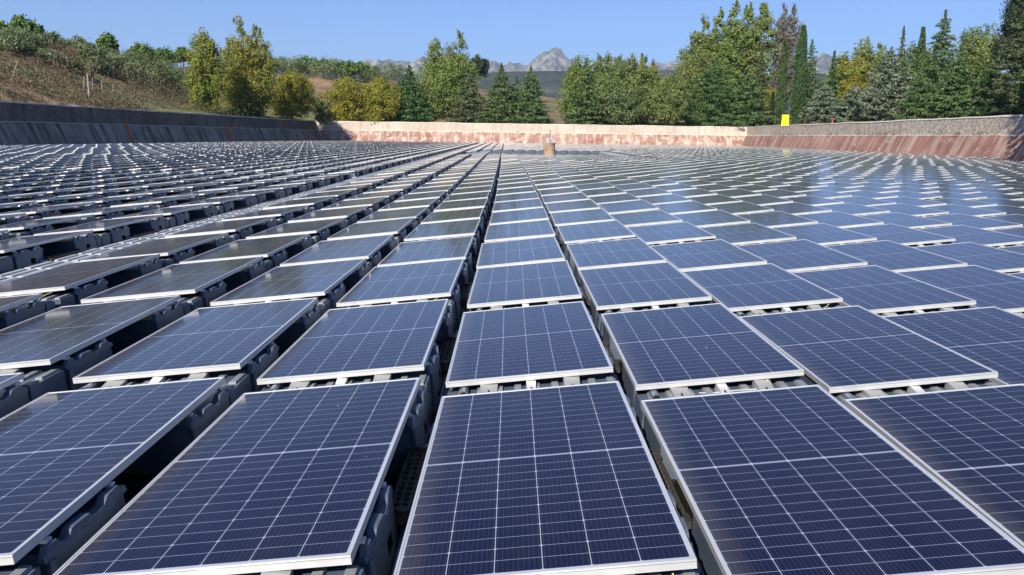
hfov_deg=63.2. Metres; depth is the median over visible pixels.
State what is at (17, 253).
solar panel
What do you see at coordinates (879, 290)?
solar panel
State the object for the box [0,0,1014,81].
sky
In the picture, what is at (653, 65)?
poplar tree
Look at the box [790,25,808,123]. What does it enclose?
cypress tree
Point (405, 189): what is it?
solar panel
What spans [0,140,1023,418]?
solar panel field
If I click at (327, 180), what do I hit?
solar panel
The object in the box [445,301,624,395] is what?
solar panel
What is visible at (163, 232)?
walkway float
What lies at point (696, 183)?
solar panel
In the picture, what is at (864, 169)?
solar panel
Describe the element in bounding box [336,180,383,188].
solar panel
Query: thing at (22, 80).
dry scrub
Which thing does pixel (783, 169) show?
solar panel
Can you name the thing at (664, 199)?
solar panel
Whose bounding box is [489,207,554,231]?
solar panel
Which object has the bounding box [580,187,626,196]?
solar panel
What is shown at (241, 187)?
solar panel
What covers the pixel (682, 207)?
solar panel
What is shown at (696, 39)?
poplar tree
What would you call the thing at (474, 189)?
solar panel
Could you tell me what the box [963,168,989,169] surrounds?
solar panel
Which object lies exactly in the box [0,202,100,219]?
solar panel
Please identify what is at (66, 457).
solar panel
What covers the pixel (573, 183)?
solar panel
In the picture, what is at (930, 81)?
fir tree
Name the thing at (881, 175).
solar panel
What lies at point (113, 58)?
hill shrub
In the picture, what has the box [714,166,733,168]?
solar panel
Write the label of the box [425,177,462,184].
solar panel
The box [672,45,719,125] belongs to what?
broadleaf tree
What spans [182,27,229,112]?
broadleaf tree
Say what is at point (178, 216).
solar panel
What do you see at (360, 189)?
solar panel
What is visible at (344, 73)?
hill shrub
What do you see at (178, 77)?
hill shrub
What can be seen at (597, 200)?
solar panel
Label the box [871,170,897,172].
solar panel
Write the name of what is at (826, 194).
solar panel
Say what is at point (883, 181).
solar panel
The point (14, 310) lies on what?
solar panel
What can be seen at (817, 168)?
solar panel
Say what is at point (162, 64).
hill shrub
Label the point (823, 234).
solar panel
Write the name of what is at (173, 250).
solar panel
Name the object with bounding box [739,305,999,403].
solar panel
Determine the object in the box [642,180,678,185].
solar panel
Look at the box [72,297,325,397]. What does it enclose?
solar panel
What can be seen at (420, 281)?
solar panel
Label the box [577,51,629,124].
poplar tree
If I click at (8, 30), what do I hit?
hill shrub
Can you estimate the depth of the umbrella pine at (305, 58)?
329.11 m
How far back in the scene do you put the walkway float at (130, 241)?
12.21 m
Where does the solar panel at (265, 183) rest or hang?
on the water
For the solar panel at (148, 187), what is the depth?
22.58 m
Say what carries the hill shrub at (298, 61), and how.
on the ground
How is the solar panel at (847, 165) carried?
on the water
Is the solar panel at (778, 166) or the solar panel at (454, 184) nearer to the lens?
the solar panel at (454, 184)
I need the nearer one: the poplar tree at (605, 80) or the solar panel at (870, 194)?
the solar panel at (870, 194)
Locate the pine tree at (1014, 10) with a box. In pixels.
[985,0,1023,71]
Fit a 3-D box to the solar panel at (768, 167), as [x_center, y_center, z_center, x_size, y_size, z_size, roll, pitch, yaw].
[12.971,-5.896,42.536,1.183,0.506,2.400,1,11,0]
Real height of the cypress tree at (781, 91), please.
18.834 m
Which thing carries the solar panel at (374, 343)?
on the water
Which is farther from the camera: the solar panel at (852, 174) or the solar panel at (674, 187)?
the solar panel at (852, 174)
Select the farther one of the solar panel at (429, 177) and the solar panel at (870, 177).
the solar panel at (870, 177)
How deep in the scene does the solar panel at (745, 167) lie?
42.33 m
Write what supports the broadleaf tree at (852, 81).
on the ground
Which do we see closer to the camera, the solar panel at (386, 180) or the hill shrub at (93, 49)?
the solar panel at (386, 180)
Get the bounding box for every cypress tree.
[769,92,774,124]
[775,40,788,124]
[785,39,824,122]
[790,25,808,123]
[912,26,926,86]
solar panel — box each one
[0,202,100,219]
[0,214,98,236]
[0,230,102,271]
[0,254,165,307]
[0,293,55,329]
[0,295,190,393]
[0,377,238,574]
[2,193,101,207]
[34,214,169,245]
[43,203,157,220]
[53,378,434,574]
[58,186,145,198]
[59,194,151,207]
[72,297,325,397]
[80,232,233,266]
[81,256,268,311]
[109,181,182,191]
[110,187,190,198]
[111,194,201,208]
[112,203,217,227]
[156,182,223,191]
[165,188,237,199]
[165,216,279,240]
[169,195,255,214]
[179,233,314,270]
[199,182,264,191]
[210,258,371,311]
[213,188,283,204]
[222,205,312,224]
[234,178,285,186]
[243,183,305,197]
[246,217,348,243]
[257,299,457,419]
[263,196,337,210]
[271,179,323,190]
[280,234,397,268]
[288,205,370,225]
[293,189,356,201]
[294,175,339,185]
[319,184,371,194]
[321,196,388,213]
[327,217,417,244]
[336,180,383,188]
[336,258,472,332]
[344,190,401,203]
[351,176,393,183]
[357,206,429,224]
[364,173,402,179]
[364,185,413,195]
[376,180,421,189]
[377,236,478,283]
[378,198,439,212]
[388,176,428,184]
[393,381,703,574]
[394,191,447,203]
[398,173,433,180]
[404,218,484,253]
[408,185,454,195]
[418,181,458,188]
[421,207,489,234]
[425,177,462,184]
[432,174,466,180]
[434,198,492,220]
[439,170,468,176]
[443,191,494,208]
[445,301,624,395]
[451,185,495,200]
[456,181,496,193]
[461,177,497,187]
[464,174,497,185]
[467,260,594,325]
[468,171,498,178]
[476,236,571,268]
[484,219,563,253]
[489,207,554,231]
[492,198,547,214]
[495,192,543,205]
[496,186,539,197]
[497,182,532,189]
[498,174,528,180]
[498,178,530,184]
[499,171,526,176]
[500,169,524,172]
[528,169,552,175]
[528,171,556,178]
[530,175,560,183]
[533,178,566,187]
[535,182,572,194]
[539,187,580,199]
[541,192,588,209]
[545,199,599,218]
[550,208,613,233]
[554,169,581,174]
[557,220,635,255]
[558,172,587,177]
[564,175,596,181]
[566,238,666,282]
[569,179,603,186]
[574,182,614,189]
[577,262,711,332]
[579,168,603,171]
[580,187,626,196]
[585,170,609,173]
[587,172,617,177]
[588,193,640,204]
[597,176,630,181]
[598,200,658,213]
[599,303,806,422]
[606,168,628,171]
[607,179,641,184]
[609,210,682,226]
[613,170,638,174]
[613,183,654,190]
[618,172,648,177]
[625,188,671,196]
[627,222,715,245]
[631,176,664,181]
[634,168,656,171]
[637,385,1023,574]
[638,194,691,204]
[639,171,667,174]
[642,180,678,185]
[649,173,678,178]
[650,167,672,169]
[650,239,766,271]
[654,184,696,190]
[654,201,716,214]
[657,169,683,171]
[665,177,697,181]
[668,171,694,174]
[668,188,716,197]
[672,210,750,227]
[674,167,696,170]
[674,173,709,178]
[677,180,715,185]
[682,263,842,316]
[686,169,708,171]
[686,194,742,204]
[693,184,736,190]
[695,171,724,174]
[698,177,730,181]
[699,167,721,170]
[701,223,796,245]
[708,201,773,214]
[710,174,740,178]
[711,189,761,197]
[712,169,736,172]
[713,180,752,186]
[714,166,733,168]
[725,171,752,175]
[727,168,747,170]
[730,177,766,182]
[734,166,755,168]
[734,185,776,191]
[736,195,792,205]
[737,170,763,172]
[737,211,817,227]
[737,239,867,272]
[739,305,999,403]
[741,174,771,179]
[748,168,770,170]
[751,181,790,186]
[753,172,781,175]
[757,166,780,168]
[757,189,806,197]
[762,178,800,182]
[762,202,831,214]
[764,170,788,173]
[770,165,787,167]
[771,168,795,170]
[771,175,801,179]
[772,185,818,191]
[772,223,876,245]
[779,172,809,175]
[783,196,843,205]
[785,167,804,169]
[785,182,827,187]
[787,170,816,173]
[789,166,810,167]
[793,265,975,315]
[797,190,851,198]
[797,211,883,227]
[798,169,823,171]
[798,178,834,183]
[800,175,833,179]
[805,167,826,169]
[810,173,837,175]
[811,166,833,167]
[814,186,859,192]
[817,171,842,173]
[817,203,889,215]
[822,182,863,187]
[824,169,846,171]
[825,240,967,271]
[826,168,851,169]
[827,175,863,180]
[830,179,866,183]
[833,196,895,205]
[834,166,854,168]
[836,173,867,176]
[837,165,858,166]
[841,190,897,198]
[843,171,870,174]
[843,224,954,246]
[844,383,1023,547]
[847,169,872,171]
[850,186,898,192]
[852,168,875,170]
[855,167,877,168]
[856,182,899,187]
[860,175,895,180]
[860,212,951,228]
[861,179,902,183]
[863,173,894,176]
[866,171,896,174]
[869,203,948,216]
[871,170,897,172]
[874,167,900,168]
[876,168,896,170]
[879,196,946,206]
[882,306,1023,384]
[884,191,942,199]
[887,186,938,193]
[889,176,924,180]
[890,173,923,176]
[891,183,938,188]
[894,172,922,174]
[896,170,921,172]
[897,169,923,170]
[897,180,936,184]
[897,265,1023,316]
[898,166,922,167]
[900,167,922,169]
[913,242,1023,273]
[917,176,956,181]
[917,225,1023,247]
[918,166,943,167]
[918,169,946,170]
[920,174,952,177]
[922,170,948,172]
[922,172,949,175]
[923,167,943,169]
[924,213,1022,229]
[925,204,1005,216]
[926,180,970,184]
[926,192,986,199]
[929,183,975,188]
[929,187,980,193]
[930,198,997,206]
[942,168,967,169]
[942,171,973,173]
[944,169,968,171]
[944,173,977,175]
[946,175,978,177]
[947,177,986,181]
[961,180,1004,184]
[962,184,1012,189]
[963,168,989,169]
[964,187,1022,194]
[968,169,993,171]
[968,192,1023,200]
[969,171,995,173]
[970,173,1003,175]
[971,198,1023,207]
[973,175,1010,177]
[974,205,1023,214]
[977,177,1015,181]
[981,167,1007,168]
[983,214,1023,226]
[988,170,1017,171]
[990,227,1023,236]
[992,180,1023,184]
[995,171,1022,173]
[995,184,1023,188]
[996,173,1023,175]
[997,166,1022,167]
[998,245,1023,253]
[1003,175,1023,177]
[1004,177,1023,181]
[1004,188,1023,193]
[1009,272,1023,278]
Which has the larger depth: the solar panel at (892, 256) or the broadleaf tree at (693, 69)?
the broadleaf tree at (693, 69)
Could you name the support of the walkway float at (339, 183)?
on the water
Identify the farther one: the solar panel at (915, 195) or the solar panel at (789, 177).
the solar panel at (789, 177)
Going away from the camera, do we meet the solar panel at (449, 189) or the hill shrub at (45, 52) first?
the solar panel at (449, 189)
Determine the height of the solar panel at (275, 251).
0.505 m
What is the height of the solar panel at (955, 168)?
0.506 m
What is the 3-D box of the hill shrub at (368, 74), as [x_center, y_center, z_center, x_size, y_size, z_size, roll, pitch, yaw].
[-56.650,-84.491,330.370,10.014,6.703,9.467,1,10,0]
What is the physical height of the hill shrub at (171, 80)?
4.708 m
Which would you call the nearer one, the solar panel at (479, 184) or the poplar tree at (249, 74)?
the solar panel at (479, 184)
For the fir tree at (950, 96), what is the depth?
135.29 m
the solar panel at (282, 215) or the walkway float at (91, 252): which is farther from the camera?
the solar panel at (282, 215)
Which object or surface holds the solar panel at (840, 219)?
on the water
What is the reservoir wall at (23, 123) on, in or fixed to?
on the ground
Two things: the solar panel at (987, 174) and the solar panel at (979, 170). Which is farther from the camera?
the solar panel at (979, 170)
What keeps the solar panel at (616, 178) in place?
on the water
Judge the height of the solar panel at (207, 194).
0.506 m
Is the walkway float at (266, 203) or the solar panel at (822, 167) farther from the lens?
the solar panel at (822, 167)
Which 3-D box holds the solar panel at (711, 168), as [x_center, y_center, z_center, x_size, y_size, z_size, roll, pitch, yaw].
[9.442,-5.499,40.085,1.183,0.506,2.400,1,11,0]
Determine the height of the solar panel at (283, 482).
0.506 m
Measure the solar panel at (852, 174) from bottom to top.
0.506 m
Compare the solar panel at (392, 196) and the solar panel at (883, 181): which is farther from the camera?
the solar panel at (883, 181)
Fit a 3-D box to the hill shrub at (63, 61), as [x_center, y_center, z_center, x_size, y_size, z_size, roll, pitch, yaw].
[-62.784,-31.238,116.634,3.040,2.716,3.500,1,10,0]
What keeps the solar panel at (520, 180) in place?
on the water
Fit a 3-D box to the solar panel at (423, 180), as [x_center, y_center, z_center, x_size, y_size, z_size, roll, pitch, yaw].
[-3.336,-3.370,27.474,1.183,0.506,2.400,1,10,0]
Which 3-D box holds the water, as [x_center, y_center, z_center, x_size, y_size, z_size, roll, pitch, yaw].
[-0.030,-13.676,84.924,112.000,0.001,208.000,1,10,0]
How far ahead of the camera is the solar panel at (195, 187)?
22.63 m
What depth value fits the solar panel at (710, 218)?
15.29 m
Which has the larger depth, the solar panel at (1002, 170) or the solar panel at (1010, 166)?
the solar panel at (1010, 166)
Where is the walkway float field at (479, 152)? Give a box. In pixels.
[352,143,628,181]
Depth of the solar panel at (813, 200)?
20.11 m
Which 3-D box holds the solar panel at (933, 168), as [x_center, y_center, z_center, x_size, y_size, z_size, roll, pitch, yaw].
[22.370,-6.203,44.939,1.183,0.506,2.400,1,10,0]
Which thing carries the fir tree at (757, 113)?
on the ground
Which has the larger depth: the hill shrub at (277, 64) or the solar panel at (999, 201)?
the hill shrub at (277, 64)
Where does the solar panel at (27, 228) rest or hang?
on the water
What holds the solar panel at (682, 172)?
on the water
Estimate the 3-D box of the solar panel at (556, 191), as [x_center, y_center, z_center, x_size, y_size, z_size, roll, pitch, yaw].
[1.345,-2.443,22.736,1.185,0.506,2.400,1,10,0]
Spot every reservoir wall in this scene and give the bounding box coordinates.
[0,101,318,144]
[315,121,746,145]
[742,115,1023,160]
[1010,139,1023,160]
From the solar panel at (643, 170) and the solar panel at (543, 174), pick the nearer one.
the solar panel at (543, 174)
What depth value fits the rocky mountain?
6165.72 m
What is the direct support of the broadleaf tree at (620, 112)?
on the ground
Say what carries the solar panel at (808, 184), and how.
on the water
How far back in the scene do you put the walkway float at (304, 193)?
22.76 m
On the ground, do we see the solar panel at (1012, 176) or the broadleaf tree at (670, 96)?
the broadleaf tree at (670, 96)
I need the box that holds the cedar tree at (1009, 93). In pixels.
[973,13,1023,114]
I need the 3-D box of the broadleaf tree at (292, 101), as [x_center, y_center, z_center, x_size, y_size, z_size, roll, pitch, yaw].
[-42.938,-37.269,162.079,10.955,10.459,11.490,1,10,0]
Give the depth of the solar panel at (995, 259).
10.79 m
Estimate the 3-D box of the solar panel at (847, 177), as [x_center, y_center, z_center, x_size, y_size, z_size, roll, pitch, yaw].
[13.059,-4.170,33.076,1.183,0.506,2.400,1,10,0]
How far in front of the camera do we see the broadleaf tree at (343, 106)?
177.70 m
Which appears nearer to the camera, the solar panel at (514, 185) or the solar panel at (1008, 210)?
the solar panel at (1008, 210)
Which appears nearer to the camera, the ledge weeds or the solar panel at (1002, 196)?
the solar panel at (1002, 196)
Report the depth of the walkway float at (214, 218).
15.76 m
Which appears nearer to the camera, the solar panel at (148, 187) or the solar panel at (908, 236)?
the solar panel at (908, 236)
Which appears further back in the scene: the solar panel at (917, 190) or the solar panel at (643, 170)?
the solar panel at (643, 170)
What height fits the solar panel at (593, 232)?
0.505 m
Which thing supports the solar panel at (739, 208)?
on the water
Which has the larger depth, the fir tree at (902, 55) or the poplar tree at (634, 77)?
the poplar tree at (634, 77)
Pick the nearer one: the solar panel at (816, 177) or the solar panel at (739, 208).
the solar panel at (739, 208)
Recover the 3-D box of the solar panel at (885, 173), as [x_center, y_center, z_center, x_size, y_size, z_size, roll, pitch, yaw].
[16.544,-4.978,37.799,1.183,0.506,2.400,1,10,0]
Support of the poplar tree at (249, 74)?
on the ground
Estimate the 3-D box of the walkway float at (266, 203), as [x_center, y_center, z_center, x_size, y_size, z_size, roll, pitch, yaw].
[-5.519,-1.856,19.431,0.800,0.235,1.300,1,10,0]
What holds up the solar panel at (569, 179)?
on the water
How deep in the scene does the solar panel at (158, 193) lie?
20.23 m
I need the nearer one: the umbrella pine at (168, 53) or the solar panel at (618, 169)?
the solar panel at (618, 169)
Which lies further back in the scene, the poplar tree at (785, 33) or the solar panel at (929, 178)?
the poplar tree at (785, 33)
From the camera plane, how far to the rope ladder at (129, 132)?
100.30 m
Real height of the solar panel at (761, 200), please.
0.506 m
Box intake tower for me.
[543,130,555,155]
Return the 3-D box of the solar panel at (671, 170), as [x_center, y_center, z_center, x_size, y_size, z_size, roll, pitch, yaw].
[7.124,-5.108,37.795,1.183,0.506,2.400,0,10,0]
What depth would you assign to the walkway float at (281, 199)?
20.62 m
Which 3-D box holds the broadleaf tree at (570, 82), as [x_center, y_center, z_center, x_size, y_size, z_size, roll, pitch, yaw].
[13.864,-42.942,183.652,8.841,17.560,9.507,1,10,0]
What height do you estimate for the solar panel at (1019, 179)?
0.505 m
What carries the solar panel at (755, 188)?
on the water
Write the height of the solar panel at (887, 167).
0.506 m
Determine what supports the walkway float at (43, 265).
on the water
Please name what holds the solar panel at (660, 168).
on the water
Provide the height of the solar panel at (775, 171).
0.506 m
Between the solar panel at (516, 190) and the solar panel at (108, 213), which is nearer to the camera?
the solar panel at (108, 213)
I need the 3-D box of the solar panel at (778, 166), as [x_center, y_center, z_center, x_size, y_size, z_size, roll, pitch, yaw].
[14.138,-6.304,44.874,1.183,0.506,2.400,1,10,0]
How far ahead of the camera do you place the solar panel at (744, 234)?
12.90 m
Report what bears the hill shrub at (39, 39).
on the ground
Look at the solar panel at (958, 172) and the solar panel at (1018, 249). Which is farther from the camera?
the solar panel at (958, 172)
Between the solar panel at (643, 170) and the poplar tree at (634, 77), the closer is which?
the solar panel at (643, 170)
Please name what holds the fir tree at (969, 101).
on the ground
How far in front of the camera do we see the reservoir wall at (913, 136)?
101.32 m
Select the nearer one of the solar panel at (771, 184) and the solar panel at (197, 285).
the solar panel at (197, 285)
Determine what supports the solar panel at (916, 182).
on the water
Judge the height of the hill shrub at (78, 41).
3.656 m
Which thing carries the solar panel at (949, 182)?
on the water
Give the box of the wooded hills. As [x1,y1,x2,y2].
[273,70,845,137]
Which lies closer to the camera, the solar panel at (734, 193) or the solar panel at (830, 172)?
the solar panel at (734, 193)
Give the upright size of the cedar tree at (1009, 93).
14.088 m
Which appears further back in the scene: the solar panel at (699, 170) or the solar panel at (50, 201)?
the solar panel at (699, 170)
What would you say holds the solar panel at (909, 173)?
on the water
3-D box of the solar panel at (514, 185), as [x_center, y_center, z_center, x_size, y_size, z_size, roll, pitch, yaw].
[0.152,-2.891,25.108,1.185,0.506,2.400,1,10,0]
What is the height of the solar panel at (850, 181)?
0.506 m
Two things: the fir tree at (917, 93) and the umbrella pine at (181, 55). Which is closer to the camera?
the fir tree at (917, 93)
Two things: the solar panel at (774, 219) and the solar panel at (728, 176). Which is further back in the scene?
the solar panel at (728, 176)
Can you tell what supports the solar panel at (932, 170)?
on the water
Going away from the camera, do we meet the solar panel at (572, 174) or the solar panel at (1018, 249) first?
the solar panel at (1018, 249)
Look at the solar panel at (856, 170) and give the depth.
40.02 m
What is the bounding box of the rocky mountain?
[276,47,839,77]
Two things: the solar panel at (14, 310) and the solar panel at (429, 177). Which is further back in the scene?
the solar panel at (429, 177)
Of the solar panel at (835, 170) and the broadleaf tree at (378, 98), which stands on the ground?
the broadleaf tree at (378, 98)
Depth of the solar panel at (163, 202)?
17.69 m
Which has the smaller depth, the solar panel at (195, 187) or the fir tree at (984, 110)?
the solar panel at (195, 187)
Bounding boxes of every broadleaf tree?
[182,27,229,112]
[267,68,319,119]
[311,75,371,124]
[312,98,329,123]
[355,74,403,124]
[555,52,594,123]
[591,84,646,124]
[643,73,691,125]
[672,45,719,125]
[760,86,775,123]
[840,74,863,106]
[889,40,944,91]
[948,20,1003,90]
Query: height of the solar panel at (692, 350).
0.506 m
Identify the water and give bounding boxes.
[101,151,692,538]
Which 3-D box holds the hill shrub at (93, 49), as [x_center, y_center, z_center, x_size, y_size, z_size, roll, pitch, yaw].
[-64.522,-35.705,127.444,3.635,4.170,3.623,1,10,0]
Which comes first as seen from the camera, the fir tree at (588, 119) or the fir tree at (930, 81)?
the fir tree at (930, 81)
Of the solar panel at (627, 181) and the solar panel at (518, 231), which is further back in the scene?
the solar panel at (627, 181)
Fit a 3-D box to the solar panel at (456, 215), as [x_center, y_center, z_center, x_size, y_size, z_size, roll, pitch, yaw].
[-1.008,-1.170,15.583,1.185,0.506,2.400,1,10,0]
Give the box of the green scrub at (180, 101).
[0,20,971,124]
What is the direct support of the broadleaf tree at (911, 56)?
on the ground
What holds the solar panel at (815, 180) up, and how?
on the water
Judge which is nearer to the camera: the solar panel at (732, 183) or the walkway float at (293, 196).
the walkway float at (293, 196)
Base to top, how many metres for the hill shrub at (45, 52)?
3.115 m
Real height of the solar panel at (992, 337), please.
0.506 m
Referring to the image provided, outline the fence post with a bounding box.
[87,74,90,99]
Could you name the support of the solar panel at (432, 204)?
on the water
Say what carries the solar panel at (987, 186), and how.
on the water
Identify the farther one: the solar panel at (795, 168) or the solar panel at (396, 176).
the solar panel at (795, 168)
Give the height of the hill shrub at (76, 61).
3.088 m
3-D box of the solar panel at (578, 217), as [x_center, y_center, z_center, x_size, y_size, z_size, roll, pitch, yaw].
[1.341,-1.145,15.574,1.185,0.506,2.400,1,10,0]
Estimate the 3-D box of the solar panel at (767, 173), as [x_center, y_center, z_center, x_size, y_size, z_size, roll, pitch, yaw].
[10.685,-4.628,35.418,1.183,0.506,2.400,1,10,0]
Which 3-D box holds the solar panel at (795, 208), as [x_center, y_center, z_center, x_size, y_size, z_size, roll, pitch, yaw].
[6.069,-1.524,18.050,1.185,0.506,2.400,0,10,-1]
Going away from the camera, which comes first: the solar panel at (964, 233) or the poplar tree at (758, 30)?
the solar panel at (964, 233)
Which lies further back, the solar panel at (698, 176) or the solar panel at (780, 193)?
the solar panel at (698, 176)
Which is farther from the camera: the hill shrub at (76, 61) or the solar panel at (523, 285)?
the hill shrub at (76, 61)
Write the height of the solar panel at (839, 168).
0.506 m
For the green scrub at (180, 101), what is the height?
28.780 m
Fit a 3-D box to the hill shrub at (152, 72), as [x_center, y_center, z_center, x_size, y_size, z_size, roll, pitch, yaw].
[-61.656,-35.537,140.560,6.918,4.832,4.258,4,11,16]
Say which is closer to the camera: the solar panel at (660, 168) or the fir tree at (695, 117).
the solar panel at (660, 168)
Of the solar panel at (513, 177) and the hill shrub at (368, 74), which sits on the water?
the solar panel at (513, 177)
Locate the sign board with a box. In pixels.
[781,115,788,125]
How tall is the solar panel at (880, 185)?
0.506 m
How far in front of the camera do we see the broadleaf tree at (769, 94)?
192.15 m
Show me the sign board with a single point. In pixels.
(785, 117)
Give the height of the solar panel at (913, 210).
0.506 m
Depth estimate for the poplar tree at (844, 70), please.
178.78 m
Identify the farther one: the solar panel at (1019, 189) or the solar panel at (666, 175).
the solar panel at (666, 175)
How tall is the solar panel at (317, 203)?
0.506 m
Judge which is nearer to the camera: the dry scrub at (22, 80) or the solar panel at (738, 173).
the solar panel at (738, 173)
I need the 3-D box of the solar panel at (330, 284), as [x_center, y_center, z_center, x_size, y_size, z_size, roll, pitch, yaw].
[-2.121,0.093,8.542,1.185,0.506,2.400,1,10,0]
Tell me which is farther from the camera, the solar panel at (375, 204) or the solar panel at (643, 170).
the solar panel at (643, 170)
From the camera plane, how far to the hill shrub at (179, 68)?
169.08 m
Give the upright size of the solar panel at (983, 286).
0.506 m
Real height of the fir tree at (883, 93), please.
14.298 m
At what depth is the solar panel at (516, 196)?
20.13 m
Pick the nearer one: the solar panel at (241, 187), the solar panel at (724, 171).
the solar panel at (241, 187)
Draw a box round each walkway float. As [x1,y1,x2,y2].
[0,260,71,277]
[0,277,17,282]
[53,246,117,261]
[99,237,159,248]
[138,228,183,238]
[167,221,209,230]
[196,215,231,222]
[217,209,252,216]
[237,205,266,210]
[254,201,280,206]
[271,197,294,201]
[285,194,304,198]
[295,191,316,195]
[306,189,324,191]
[331,182,346,184]
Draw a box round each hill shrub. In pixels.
[0,24,33,43]
[0,32,27,53]
[11,41,40,58]
[13,27,52,48]
[35,46,60,63]
[46,31,67,45]
[52,55,73,70]
[59,38,76,48]
[61,55,86,72]
[65,35,87,46]
[76,42,102,58]
[85,55,113,73]
[96,46,118,55]
[102,51,130,67]
[115,59,147,80]
[121,51,162,73]
[133,55,172,76]
[138,67,181,90]
[141,62,165,83]
[160,59,182,78]
[161,68,189,89]
[165,66,184,76]
[269,60,281,72]
[273,53,302,70]
[304,56,338,78]
[334,66,361,79]
[358,67,381,81]
[359,61,391,80]
[382,60,406,80]
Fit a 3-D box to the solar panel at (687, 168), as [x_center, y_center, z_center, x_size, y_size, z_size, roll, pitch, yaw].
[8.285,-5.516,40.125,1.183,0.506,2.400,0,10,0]
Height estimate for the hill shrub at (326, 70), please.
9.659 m
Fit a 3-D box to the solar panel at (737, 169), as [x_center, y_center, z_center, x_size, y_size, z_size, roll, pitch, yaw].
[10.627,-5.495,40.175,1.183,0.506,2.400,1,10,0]
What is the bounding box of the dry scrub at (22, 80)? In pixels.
[0,32,555,123]
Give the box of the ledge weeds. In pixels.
[0,115,998,135]
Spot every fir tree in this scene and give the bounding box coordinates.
[384,64,434,121]
[441,71,491,122]
[477,63,527,122]
[507,64,553,123]
[507,76,521,102]
[561,61,606,124]
[676,59,760,126]
[715,70,780,126]
[749,44,770,114]
[798,78,850,123]
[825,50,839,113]
[826,82,867,122]
[850,47,919,120]
[888,25,907,111]
[889,69,935,120]
[903,9,966,118]
[918,47,975,117]
[954,59,999,116]
[972,87,1015,116]
[1013,59,1023,114]
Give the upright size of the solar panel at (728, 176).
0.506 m
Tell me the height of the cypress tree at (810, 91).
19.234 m
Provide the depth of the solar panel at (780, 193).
22.49 m
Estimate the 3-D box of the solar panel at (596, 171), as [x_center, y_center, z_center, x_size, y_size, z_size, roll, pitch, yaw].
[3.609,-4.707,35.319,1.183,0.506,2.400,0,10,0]
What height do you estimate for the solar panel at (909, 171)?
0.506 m
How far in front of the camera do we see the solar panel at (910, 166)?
47.22 m
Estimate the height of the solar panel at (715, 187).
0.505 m
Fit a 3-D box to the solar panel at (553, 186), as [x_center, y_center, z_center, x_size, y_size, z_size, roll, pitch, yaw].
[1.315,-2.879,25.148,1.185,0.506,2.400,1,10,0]
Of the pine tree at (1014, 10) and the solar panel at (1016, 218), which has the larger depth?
the pine tree at (1014, 10)
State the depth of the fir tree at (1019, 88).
83.16 m
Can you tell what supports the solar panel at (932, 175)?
on the water
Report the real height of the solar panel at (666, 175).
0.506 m
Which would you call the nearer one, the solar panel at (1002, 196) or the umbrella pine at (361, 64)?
the solar panel at (1002, 196)
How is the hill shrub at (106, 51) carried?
on the ground
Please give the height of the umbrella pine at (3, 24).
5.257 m
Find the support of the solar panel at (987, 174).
on the water
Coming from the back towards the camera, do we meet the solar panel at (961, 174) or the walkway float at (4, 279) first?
the solar panel at (961, 174)
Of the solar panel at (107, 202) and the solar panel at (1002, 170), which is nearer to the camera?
the solar panel at (107, 202)
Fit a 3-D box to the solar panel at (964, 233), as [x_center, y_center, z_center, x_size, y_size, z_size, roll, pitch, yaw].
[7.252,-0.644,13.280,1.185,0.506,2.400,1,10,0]
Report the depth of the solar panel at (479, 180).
27.30 m
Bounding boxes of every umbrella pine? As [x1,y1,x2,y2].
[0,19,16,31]
[9,14,44,36]
[95,32,118,51]
[124,41,155,58]
[153,45,176,64]
[173,47,191,67]
[278,56,288,74]
[286,62,309,74]
[297,54,316,73]
[313,58,335,77]
[330,58,342,77]
[338,59,361,80]
[356,61,370,80]
[470,54,489,92]
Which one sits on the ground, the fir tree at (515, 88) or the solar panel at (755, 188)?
the fir tree at (515, 88)
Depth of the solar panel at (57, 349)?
6.04 m
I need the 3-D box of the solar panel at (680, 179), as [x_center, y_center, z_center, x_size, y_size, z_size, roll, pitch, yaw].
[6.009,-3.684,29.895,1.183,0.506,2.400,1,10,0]
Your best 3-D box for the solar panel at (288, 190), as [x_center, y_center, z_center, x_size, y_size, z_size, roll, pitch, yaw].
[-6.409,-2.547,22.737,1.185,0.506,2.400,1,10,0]
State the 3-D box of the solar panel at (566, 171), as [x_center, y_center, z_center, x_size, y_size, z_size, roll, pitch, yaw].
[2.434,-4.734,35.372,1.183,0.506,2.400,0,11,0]
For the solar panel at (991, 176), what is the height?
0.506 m
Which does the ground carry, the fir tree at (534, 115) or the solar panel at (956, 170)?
the fir tree at (534, 115)
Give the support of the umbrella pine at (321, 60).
on the ground
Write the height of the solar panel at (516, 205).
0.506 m
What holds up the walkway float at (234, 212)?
on the water
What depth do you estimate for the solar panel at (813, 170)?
39.96 m
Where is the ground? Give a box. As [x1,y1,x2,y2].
[0,47,874,126]
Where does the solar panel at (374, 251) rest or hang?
on the water
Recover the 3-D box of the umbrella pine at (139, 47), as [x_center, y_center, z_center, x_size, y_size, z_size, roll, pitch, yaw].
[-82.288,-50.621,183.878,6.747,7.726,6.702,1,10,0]
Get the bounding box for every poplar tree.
[217,14,286,117]
[414,29,482,118]
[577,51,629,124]
[612,52,662,124]
[637,53,657,118]
[668,13,727,89]
[706,0,754,104]
[735,2,779,90]
[766,2,804,102]
[822,51,875,102]
[850,36,894,120]
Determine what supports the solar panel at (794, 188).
on the water
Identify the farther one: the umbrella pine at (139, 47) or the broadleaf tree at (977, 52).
the umbrella pine at (139, 47)
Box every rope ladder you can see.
[121,123,135,142]
[223,126,233,141]
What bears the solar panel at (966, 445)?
on the water
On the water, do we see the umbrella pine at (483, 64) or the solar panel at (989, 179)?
the solar panel at (989, 179)

